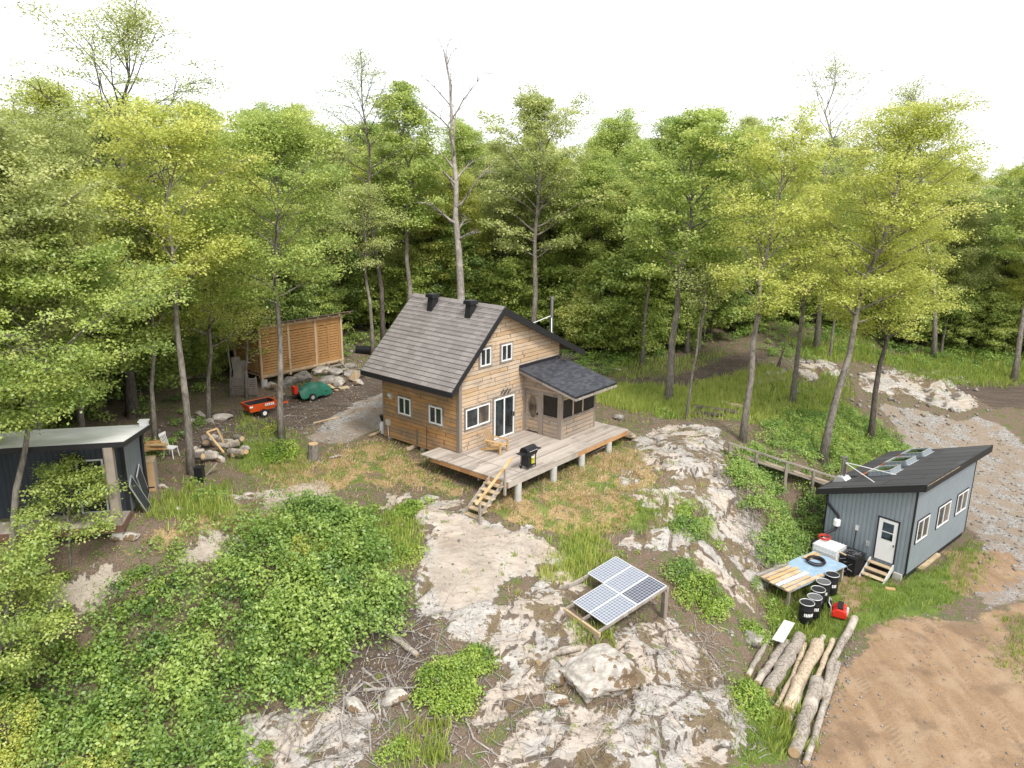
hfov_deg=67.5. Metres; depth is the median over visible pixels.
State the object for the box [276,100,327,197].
forest tree
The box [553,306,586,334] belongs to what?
young tree
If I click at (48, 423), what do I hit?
young tree
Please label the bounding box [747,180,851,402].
maple tree
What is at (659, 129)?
forest tree
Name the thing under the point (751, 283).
young tree
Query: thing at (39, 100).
forest tree
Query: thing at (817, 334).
maple tree
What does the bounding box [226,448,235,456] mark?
wood block
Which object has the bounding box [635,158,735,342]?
forest tree
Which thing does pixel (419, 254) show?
forest tree
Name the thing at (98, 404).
young tree
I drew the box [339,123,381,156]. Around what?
forest tree
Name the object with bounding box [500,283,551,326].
young tree
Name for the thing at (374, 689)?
branch
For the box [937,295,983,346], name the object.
young tree
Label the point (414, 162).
forest tree
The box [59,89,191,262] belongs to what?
forest tree
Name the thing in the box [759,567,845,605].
work table
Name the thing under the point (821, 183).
forest tree
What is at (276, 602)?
undergrowth
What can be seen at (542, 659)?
log
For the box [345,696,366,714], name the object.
boulder
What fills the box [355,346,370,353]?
drain pipe
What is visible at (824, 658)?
log
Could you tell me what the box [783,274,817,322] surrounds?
young tree
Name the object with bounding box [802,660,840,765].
log
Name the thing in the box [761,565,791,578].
board
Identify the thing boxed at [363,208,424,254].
young tree
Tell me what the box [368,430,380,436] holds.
timber
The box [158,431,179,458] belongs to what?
kitchen chair
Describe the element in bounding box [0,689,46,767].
bush
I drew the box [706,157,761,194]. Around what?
forest tree
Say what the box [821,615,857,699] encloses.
log
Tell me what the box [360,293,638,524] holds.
cabin
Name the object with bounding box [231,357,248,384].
lean board
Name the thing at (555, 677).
boulder
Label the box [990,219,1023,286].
forest tree
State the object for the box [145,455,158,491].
plywood box
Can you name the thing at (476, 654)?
bush
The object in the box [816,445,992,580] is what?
shed
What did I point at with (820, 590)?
drum
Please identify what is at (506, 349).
window
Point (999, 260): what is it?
forest tree
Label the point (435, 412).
window
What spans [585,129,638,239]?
forest tree
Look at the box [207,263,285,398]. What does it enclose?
maple tree
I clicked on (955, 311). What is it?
maple tree
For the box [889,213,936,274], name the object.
forest tree
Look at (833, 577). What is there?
drum
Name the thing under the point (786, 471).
boardwalk
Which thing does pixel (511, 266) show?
young tree
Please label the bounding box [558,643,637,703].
boulder
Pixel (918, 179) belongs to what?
forest tree
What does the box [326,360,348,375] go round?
wooden steps
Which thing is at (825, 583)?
drum
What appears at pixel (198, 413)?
boulder
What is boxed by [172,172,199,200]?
forest tree
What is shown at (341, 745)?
branch
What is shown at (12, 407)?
young tree
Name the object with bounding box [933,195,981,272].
forest tree
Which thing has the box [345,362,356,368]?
boulder
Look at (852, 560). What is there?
crate
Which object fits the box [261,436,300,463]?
bush
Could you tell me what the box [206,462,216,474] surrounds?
board
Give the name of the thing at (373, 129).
forest tree
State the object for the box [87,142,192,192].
forest tree
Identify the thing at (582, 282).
young tree
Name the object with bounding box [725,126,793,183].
forest tree
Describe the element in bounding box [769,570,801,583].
board
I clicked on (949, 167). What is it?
forest tree
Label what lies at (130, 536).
boulder
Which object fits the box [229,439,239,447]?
wood block
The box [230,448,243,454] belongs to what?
wood block
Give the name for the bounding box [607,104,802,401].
maple tree
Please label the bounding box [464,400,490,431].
window
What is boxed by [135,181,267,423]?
maple tree
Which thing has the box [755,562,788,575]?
board
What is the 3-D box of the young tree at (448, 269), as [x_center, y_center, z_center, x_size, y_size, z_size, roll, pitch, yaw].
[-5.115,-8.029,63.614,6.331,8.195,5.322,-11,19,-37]
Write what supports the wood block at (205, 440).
on the wood block at (217, 439)
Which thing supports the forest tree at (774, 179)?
on the ground at (966, 693)
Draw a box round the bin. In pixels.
[193,465,205,482]
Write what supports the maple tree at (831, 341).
on the ground at (966, 693)
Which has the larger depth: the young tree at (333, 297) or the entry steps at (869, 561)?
the young tree at (333, 297)
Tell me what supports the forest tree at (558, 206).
on the ground at (966, 693)
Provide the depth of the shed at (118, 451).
27.25 m
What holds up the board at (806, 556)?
on the tarp
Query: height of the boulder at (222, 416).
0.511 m
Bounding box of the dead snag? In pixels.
[776,346,786,367]
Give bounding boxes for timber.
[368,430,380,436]
[917,553,940,570]
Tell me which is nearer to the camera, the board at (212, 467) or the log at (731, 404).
the board at (212, 467)
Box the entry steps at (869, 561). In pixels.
[858,556,893,583]
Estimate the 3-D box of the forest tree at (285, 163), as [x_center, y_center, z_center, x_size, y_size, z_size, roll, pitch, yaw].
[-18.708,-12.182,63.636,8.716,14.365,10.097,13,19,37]
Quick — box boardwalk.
[724,442,835,495]
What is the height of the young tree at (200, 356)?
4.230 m
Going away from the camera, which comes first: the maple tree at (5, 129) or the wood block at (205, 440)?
the maple tree at (5, 129)
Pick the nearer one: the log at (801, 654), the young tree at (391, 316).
the log at (801, 654)
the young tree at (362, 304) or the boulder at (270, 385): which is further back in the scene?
the young tree at (362, 304)
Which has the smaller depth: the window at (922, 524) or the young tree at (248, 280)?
the window at (922, 524)
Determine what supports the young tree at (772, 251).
on the ground at (966, 693)
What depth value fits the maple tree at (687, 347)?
58.83 m
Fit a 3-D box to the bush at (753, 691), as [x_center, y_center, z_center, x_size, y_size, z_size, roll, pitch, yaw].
[8.187,10.707,26.590,1.810,0.821,1.727,1,15,0]
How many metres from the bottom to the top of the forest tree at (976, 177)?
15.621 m
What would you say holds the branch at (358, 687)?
on the ground at (966, 693)
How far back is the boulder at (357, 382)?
47.84 m
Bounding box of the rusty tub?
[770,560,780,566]
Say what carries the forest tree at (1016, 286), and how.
on the ground at (966, 693)
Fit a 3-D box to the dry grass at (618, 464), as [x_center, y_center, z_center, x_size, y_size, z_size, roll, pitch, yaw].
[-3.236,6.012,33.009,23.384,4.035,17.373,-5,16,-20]
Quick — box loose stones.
[158,321,1023,767]
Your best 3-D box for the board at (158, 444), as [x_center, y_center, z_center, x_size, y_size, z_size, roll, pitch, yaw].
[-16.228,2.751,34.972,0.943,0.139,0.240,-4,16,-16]
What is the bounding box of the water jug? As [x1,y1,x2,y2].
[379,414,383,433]
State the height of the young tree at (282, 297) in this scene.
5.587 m
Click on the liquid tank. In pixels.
(832, 549)
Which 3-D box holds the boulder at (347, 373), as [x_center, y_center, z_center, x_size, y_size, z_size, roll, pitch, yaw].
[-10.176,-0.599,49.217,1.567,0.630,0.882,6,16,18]
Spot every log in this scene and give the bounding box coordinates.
[384,628,418,656]
[405,445,418,451]
[536,645,580,665]
[691,410,724,416]
[692,404,737,414]
[724,401,742,407]
[745,638,769,677]
[753,639,789,685]
[763,631,805,697]
[774,642,806,708]
[781,638,823,712]
[788,634,825,723]
[788,675,823,758]
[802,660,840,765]
[816,638,834,675]
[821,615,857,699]
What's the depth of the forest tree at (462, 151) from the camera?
70.39 m
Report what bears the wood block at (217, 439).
on the ground at (966, 693)
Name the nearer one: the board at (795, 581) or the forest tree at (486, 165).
the board at (795, 581)
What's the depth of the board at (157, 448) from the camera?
34.95 m
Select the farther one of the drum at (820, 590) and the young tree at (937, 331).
the young tree at (937, 331)
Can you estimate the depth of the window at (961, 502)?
38.12 m
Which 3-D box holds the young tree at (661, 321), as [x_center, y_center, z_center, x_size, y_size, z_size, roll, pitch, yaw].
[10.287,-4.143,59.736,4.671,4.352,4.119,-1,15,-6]
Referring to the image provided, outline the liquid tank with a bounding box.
[812,537,846,571]
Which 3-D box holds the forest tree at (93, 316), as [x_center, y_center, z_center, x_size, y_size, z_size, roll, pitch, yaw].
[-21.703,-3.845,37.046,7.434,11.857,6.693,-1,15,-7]
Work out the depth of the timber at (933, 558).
36.61 m
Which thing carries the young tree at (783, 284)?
on the ground at (966, 693)
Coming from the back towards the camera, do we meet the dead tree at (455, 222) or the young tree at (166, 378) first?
the dead tree at (455, 222)
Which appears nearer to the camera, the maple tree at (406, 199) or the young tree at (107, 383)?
the young tree at (107, 383)
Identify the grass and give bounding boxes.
[58,330,1023,767]
[141,433,672,703]
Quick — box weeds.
[2,409,844,767]
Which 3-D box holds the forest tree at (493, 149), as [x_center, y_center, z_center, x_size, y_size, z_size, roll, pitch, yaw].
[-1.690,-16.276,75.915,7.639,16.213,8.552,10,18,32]
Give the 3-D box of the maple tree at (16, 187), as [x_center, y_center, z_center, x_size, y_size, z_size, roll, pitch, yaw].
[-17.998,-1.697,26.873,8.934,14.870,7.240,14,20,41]
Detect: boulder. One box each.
[110,535,119,541]
[123,532,140,540]
[158,483,168,489]
[186,371,205,378]
[194,410,205,417]
[204,417,214,424]
[212,413,232,419]
[224,494,240,498]
[243,492,260,496]
[264,381,276,390]
[283,376,297,387]
[293,371,311,382]
[311,366,328,374]
[319,375,335,383]
[328,367,342,375]
[331,376,346,386]
[343,369,364,377]
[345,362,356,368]
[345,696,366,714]
[353,379,363,385]
[380,688,409,708]
[493,658,503,666]
[502,674,521,690]
[543,669,567,686]
[545,693,569,706]
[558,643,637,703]
[612,414,623,420]
[742,630,763,647]
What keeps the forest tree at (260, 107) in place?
on the ground at (966, 693)
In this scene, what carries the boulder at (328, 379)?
on the ground at (966, 693)
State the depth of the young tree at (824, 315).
67.75 m
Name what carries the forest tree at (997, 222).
on the ground at (966, 693)
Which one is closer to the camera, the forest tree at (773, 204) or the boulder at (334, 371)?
the boulder at (334, 371)
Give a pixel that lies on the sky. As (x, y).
(667, 57)
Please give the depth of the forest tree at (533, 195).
63.37 m
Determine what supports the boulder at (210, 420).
on the ground at (966, 693)
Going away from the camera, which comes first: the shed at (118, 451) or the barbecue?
the shed at (118, 451)
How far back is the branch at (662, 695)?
25.13 m
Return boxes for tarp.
[764,551,846,589]
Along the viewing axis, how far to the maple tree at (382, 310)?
55.99 m
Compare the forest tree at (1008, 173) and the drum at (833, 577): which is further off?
the forest tree at (1008, 173)
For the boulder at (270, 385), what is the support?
on the ground at (966, 693)
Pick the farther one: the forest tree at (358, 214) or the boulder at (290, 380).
the forest tree at (358, 214)
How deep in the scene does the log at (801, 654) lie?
28.18 m
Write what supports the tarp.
on the work table
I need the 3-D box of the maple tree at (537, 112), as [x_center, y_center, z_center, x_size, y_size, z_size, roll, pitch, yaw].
[2.182,-12.896,59.928,12.449,20.309,9.766,1,15,0]
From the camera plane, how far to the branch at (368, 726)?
23.37 m
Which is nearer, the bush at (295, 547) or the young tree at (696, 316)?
the bush at (295, 547)
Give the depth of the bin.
32.92 m
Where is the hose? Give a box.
[818,533,830,540]
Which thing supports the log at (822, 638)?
on the ground at (966, 693)
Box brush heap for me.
[556,352,577,360]
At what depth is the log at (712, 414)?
45.85 m
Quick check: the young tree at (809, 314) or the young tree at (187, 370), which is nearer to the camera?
the young tree at (187, 370)
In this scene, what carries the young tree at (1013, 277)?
on the ground at (966, 693)
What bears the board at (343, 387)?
on the ground at (966, 693)
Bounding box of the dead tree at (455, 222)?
[407,29,507,299]
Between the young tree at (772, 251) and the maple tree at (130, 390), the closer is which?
the maple tree at (130, 390)
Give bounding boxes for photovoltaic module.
[129,475,151,512]
[136,464,149,498]
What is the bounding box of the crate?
[838,546,865,576]
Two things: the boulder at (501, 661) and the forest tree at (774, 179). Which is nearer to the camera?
the boulder at (501, 661)
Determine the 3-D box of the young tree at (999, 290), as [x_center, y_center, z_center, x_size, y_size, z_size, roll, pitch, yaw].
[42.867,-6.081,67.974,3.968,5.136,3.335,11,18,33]
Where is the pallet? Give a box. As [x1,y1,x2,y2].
[231,377,257,395]
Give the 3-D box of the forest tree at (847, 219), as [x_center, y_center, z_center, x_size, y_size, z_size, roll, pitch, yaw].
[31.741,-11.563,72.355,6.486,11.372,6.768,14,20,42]
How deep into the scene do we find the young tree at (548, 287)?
64.82 m
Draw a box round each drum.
[797,598,814,624]
[807,593,822,618]
[810,585,825,610]
[816,578,830,602]
[825,571,839,594]
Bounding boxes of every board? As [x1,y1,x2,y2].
[144,443,167,445]
[144,447,166,449]
[145,439,162,443]
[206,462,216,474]
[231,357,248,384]
[338,386,349,389]
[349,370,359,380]
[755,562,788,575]
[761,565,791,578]
[766,567,798,580]
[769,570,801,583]
[772,620,794,642]
[775,571,808,585]
[781,575,810,588]
[784,574,823,591]
[803,552,816,558]
[885,587,895,590]
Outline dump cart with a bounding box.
[240,395,287,416]
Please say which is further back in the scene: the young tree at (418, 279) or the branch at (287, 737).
the young tree at (418, 279)
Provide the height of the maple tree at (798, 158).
18.705 m
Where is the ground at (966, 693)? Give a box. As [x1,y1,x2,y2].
[0,259,1023,767]
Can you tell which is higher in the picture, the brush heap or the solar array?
the brush heap
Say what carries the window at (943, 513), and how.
in the shed at (904, 512)
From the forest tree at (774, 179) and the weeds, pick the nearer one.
the weeds
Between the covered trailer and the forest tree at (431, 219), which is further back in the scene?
the forest tree at (431, 219)
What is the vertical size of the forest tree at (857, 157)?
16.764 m
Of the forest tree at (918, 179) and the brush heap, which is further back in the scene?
the forest tree at (918, 179)
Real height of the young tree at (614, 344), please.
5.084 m
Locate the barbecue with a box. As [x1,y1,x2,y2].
[516,444,540,468]
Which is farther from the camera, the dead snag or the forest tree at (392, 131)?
the forest tree at (392, 131)
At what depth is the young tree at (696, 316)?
60.24 m
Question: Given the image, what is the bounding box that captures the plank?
[313,417,337,422]
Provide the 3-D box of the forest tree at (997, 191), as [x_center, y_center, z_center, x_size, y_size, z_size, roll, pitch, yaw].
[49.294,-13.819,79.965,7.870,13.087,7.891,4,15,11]
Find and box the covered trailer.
[291,381,337,400]
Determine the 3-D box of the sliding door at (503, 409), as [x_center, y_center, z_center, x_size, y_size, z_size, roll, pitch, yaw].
[-0.386,1.636,38.362,0.115,2.260,1.710,13,19,38]
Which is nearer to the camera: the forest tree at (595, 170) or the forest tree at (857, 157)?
the forest tree at (595, 170)
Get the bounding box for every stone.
[204,450,218,454]
[214,455,224,462]
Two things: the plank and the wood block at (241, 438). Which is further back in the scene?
the plank
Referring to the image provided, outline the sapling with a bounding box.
[3,451,135,567]
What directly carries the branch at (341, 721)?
on the ground at (966, 693)
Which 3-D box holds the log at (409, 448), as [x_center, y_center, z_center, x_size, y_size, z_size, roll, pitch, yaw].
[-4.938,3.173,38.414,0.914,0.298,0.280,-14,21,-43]
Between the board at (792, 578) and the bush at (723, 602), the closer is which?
the bush at (723, 602)
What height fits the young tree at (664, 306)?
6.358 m
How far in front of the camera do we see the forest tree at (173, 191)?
42.57 m
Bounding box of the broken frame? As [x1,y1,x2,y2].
[206,428,224,452]
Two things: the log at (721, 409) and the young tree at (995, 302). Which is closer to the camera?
the log at (721, 409)
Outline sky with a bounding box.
[0,0,1023,188]
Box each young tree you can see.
[0,376,29,431]
[4,342,57,430]
[11,288,97,410]
[46,310,125,421]
[87,264,171,399]
[96,340,142,400]
[114,295,196,395]
[134,312,185,381]
[171,303,199,356]
[174,308,204,375]
[182,318,231,377]
[186,251,285,354]
[193,307,241,368]
[215,278,286,322]
[221,302,275,336]
[252,280,297,336]
[260,246,319,333]
[285,292,326,329]
[303,282,354,331]
[305,217,374,320]
[338,266,397,324]
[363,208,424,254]
[367,255,404,325]
[372,255,441,325]
[375,283,405,324]
[416,220,497,303]
[425,240,478,299]
[449,262,514,309]
[475,256,538,318]
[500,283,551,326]
[520,247,594,331]
[530,280,560,326]
[537,291,575,335]
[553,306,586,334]
[554,268,615,318]
[554,288,619,350]
[560,278,606,340]
[572,251,657,354]
[601,293,659,356]
[634,305,670,350]
[639,277,696,346]
[648,275,689,344]
[666,299,712,347]
[681,251,753,340]
[727,294,767,331]
[732,257,773,313]
[736,280,776,318]
[747,285,782,327]
[755,243,803,305]
[767,254,797,316]
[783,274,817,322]
[795,274,826,321]
[822,288,871,327]
[845,283,893,329]
[847,285,878,329]
[874,286,947,343]
[920,314,959,337]
[931,267,994,342]
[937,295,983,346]
[968,291,998,345]
[970,290,1022,351]
[977,287,1018,332]
[986,308,1023,351]
[995,260,1023,287]
[1007,324,1023,346]
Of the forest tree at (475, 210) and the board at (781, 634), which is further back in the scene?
the forest tree at (475, 210)
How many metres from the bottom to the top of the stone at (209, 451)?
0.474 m
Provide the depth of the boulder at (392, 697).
24.39 m
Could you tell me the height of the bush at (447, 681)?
1.252 m
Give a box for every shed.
[0,419,150,541]
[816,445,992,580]
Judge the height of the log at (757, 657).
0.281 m
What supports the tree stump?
on the ground at (966, 693)
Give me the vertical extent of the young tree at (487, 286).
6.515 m
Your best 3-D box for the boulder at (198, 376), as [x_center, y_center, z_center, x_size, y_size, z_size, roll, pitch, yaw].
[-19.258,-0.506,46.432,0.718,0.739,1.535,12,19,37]
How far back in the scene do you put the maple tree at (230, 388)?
44.15 m
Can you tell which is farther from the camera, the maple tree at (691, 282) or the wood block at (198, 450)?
the maple tree at (691, 282)
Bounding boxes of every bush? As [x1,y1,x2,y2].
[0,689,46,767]
[60,720,134,767]
[259,418,285,434]
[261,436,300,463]
[279,531,332,577]
[388,497,423,520]
[408,652,487,720]
[448,641,501,679]
[653,407,677,418]
[657,555,701,589]
[667,510,708,542]
[668,567,735,623]
[724,676,770,715]
[737,617,773,648]
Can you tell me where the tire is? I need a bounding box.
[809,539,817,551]
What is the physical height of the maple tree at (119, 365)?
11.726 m
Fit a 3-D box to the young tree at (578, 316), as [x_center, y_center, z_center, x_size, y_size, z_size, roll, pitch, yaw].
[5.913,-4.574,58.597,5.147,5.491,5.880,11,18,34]
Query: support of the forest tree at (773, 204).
on the ground at (966, 693)
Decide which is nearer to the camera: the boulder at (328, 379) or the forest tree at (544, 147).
the boulder at (328, 379)
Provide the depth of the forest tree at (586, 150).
76.25 m
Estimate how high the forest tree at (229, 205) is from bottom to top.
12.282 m
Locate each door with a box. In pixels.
[75,459,108,513]
[492,392,515,440]
[525,391,538,431]
[873,515,900,564]
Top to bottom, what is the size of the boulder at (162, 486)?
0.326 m
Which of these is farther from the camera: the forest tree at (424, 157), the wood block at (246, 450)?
the forest tree at (424, 157)
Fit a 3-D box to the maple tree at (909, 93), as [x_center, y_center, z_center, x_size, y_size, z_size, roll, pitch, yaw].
[33.537,-13.773,63.969,9.320,22.912,10.341,1,15,0]
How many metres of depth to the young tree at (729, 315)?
62.19 m
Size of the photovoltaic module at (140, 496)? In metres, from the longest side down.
1.718 x 0.660 x 0.040 m
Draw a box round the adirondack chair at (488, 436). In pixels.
[480,428,509,454]
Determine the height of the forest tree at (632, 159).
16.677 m
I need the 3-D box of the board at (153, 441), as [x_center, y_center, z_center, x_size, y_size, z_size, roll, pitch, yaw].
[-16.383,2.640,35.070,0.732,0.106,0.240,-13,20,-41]
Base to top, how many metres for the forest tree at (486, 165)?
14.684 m
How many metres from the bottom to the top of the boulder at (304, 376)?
0.887 m
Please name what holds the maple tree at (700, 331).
on the ground at (966, 693)
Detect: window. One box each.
[397,394,412,418]
[427,403,443,427]
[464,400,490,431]
[478,345,491,368]
[500,341,512,363]
[914,513,930,544]
[935,499,951,529]
[954,487,969,516]
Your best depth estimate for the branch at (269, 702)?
24.61 m
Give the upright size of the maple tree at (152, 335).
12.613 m
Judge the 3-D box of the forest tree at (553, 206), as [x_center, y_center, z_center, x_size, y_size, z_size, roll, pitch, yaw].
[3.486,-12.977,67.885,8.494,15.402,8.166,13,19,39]
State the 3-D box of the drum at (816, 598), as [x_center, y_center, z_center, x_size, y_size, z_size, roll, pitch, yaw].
[12.549,9.231,31.891,0.614,0.880,0.614,-10,18,-34]
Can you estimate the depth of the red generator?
31.87 m
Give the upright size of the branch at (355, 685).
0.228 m
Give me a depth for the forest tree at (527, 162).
77.13 m
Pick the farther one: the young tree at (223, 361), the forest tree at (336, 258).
the forest tree at (336, 258)
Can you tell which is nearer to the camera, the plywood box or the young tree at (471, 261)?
the plywood box
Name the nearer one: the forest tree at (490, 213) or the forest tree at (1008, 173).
the forest tree at (490, 213)
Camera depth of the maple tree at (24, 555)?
23.90 m
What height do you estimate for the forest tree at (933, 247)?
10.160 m
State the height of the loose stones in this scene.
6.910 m
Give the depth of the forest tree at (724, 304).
62.21 m
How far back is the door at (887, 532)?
35.28 m
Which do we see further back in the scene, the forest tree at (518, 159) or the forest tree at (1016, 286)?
the forest tree at (518, 159)
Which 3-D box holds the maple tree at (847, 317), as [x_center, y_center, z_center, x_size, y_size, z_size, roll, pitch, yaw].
[22.141,-4.240,46.843,9.639,15.967,9.756,-9,18,-31]
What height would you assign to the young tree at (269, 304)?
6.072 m
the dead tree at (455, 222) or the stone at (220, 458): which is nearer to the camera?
the stone at (220, 458)
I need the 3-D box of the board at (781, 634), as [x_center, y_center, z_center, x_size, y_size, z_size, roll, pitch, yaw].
[10.709,9.740,30.222,0.420,0.191,1.916,10,18,31]
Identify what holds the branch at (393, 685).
on the ground at (966, 693)
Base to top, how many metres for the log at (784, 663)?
0.491 m
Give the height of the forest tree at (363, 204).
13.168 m
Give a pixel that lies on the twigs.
(749, 539)
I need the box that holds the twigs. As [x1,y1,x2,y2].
[167,381,838,767]
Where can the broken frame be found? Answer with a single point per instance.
(214, 441)
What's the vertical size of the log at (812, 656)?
0.568 m
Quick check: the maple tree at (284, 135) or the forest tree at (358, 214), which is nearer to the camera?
the maple tree at (284, 135)
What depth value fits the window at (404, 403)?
38.13 m
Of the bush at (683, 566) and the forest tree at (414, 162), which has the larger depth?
the forest tree at (414, 162)
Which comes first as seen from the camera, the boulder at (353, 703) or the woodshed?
the boulder at (353, 703)
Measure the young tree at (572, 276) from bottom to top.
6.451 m
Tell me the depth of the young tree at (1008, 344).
63.91 m
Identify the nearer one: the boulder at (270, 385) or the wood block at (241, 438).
the wood block at (241, 438)
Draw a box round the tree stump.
[307,442,319,461]
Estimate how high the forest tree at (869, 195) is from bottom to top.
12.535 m
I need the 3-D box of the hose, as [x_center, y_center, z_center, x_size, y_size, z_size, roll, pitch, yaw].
[14.852,7.276,36.441,0.561,0.118,0.563,1,15,0]
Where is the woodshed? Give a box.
[225,311,351,387]
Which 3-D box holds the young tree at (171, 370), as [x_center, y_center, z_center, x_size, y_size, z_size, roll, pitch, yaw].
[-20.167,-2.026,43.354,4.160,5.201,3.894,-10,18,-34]
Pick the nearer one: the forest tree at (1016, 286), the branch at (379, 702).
the branch at (379, 702)
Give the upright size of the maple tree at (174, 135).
16.605 m
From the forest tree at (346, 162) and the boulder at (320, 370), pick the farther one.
the forest tree at (346, 162)
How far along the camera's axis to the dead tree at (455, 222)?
57.63 m
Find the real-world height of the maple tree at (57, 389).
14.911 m
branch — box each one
[262,700,270,717]
[273,728,293,756]
[284,716,301,764]
[339,688,345,742]
[339,734,344,757]
[346,681,376,695]
[350,679,360,690]
[361,667,385,686]
[363,687,415,691]
[367,721,375,763]
[377,694,380,715]
[386,673,408,719]
[462,711,498,756]
[653,691,671,698]
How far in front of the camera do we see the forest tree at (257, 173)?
59.99 m
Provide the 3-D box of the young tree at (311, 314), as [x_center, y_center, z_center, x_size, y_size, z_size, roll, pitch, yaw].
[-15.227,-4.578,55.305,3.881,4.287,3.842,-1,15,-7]
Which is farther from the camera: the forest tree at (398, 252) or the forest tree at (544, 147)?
the forest tree at (544, 147)
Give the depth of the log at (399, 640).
26.09 m
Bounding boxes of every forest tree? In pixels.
[0,73,111,196]
[19,186,136,411]
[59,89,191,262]
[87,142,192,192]
[93,207,184,363]
[113,160,221,382]
[165,97,271,246]
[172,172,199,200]
[181,171,266,288]
[212,144,291,244]
[217,96,274,170]
[236,176,328,302]
[251,153,345,231]
[265,134,370,288]
[266,171,307,283]
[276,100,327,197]
[279,199,339,315]
[304,163,370,258]
[329,143,355,213]
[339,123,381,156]
[342,119,411,239]
[344,142,400,265]
[348,170,383,248]
[353,144,439,313]
[374,119,409,134]
[382,170,472,283]
[385,132,422,180]
[396,168,471,259]
[405,150,446,172]
[410,165,500,298]
[435,114,488,169]
[437,118,505,255]
[459,152,513,261]
[459,174,493,254]
[466,161,545,269]
[474,136,526,238]
[490,182,555,267]
[496,154,585,281]
[505,149,526,168]
[508,146,588,277]
[515,131,563,156]
[517,155,536,171]
[527,167,601,251]
[546,182,621,280]
[551,150,644,296]
[563,104,655,265]
[571,132,630,241]
[571,175,667,350]
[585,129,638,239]
[598,135,680,280]
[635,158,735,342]
[636,112,707,265]
[680,182,757,338]
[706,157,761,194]
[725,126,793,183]
[727,111,781,174]
[730,180,793,285]
[735,172,797,243]
[777,215,805,315]
[786,136,863,204]
[786,160,840,262]
[788,154,868,324]
[821,203,863,263]
[832,142,886,224]
[843,222,908,334]
[857,190,901,233]
[867,154,950,227]
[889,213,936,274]
[890,231,965,343]
[917,179,998,344]
[932,155,954,187]
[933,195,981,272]
[940,190,1015,317]
[946,161,1003,247]
[958,181,1023,298]
[975,187,1009,260]
[983,162,1023,189]
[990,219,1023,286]
[993,242,1023,352]
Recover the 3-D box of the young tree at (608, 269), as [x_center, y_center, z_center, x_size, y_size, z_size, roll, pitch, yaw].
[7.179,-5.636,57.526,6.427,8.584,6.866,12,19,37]
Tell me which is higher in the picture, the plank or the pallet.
the pallet
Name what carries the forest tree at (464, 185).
on the ground at (966, 693)
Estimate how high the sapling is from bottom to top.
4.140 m
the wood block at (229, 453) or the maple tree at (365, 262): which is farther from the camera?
the maple tree at (365, 262)
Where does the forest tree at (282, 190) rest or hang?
on the ground at (966, 693)
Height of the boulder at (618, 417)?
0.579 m
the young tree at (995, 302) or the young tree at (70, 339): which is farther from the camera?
the young tree at (995, 302)
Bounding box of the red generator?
[827,597,848,619]
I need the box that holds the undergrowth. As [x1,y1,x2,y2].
[0,308,1023,767]
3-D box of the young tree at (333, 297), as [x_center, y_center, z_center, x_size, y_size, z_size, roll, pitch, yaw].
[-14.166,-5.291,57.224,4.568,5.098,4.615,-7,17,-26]
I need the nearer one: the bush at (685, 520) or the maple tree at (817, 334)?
the bush at (685, 520)
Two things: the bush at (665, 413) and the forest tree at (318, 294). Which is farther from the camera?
the forest tree at (318, 294)
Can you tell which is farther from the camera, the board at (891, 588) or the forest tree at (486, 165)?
the forest tree at (486, 165)
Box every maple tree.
[0,0,232,419]
[0,90,162,429]
[0,104,101,441]
[0,144,121,323]
[0,228,198,652]
[0,517,84,690]
[6,204,166,427]
[54,82,282,475]
[85,180,215,440]
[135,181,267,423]
[172,101,365,442]
[189,264,270,397]
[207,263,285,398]
[300,47,419,340]
[318,181,409,353]
[340,80,459,300]
[461,82,624,323]
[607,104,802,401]
[610,183,704,366]
[661,180,751,353]
[661,260,743,418]
[672,200,753,357]
[699,99,837,443]
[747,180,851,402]
[765,85,1014,465]
[776,37,901,348]
[794,244,877,357]
[806,181,975,439]
[862,75,1003,358]
[928,286,983,352]
[981,157,1023,381]
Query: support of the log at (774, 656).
on the ground at (966, 693)
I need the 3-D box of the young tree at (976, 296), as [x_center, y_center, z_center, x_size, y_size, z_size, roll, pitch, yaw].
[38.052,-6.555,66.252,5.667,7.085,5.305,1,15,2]
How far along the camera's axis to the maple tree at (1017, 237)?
59.32 m
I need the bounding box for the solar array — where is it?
[558,556,668,643]
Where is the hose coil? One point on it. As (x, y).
(819, 558)
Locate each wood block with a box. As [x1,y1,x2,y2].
[194,448,203,452]
[194,452,205,459]
[200,435,209,445]
[201,452,216,460]
[210,436,224,446]
[215,442,229,447]
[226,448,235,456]
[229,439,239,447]
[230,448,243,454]
[233,434,244,441]
[242,447,248,453]
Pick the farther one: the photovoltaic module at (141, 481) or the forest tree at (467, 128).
the forest tree at (467, 128)
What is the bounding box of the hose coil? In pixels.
[806,555,825,565]
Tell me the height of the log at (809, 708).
0.492 m
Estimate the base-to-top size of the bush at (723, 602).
1.475 m
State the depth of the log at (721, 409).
46.77 m
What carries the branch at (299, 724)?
on the ground at (966, 693)
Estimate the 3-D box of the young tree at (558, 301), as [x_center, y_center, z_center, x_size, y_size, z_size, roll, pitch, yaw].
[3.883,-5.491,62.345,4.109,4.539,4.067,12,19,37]

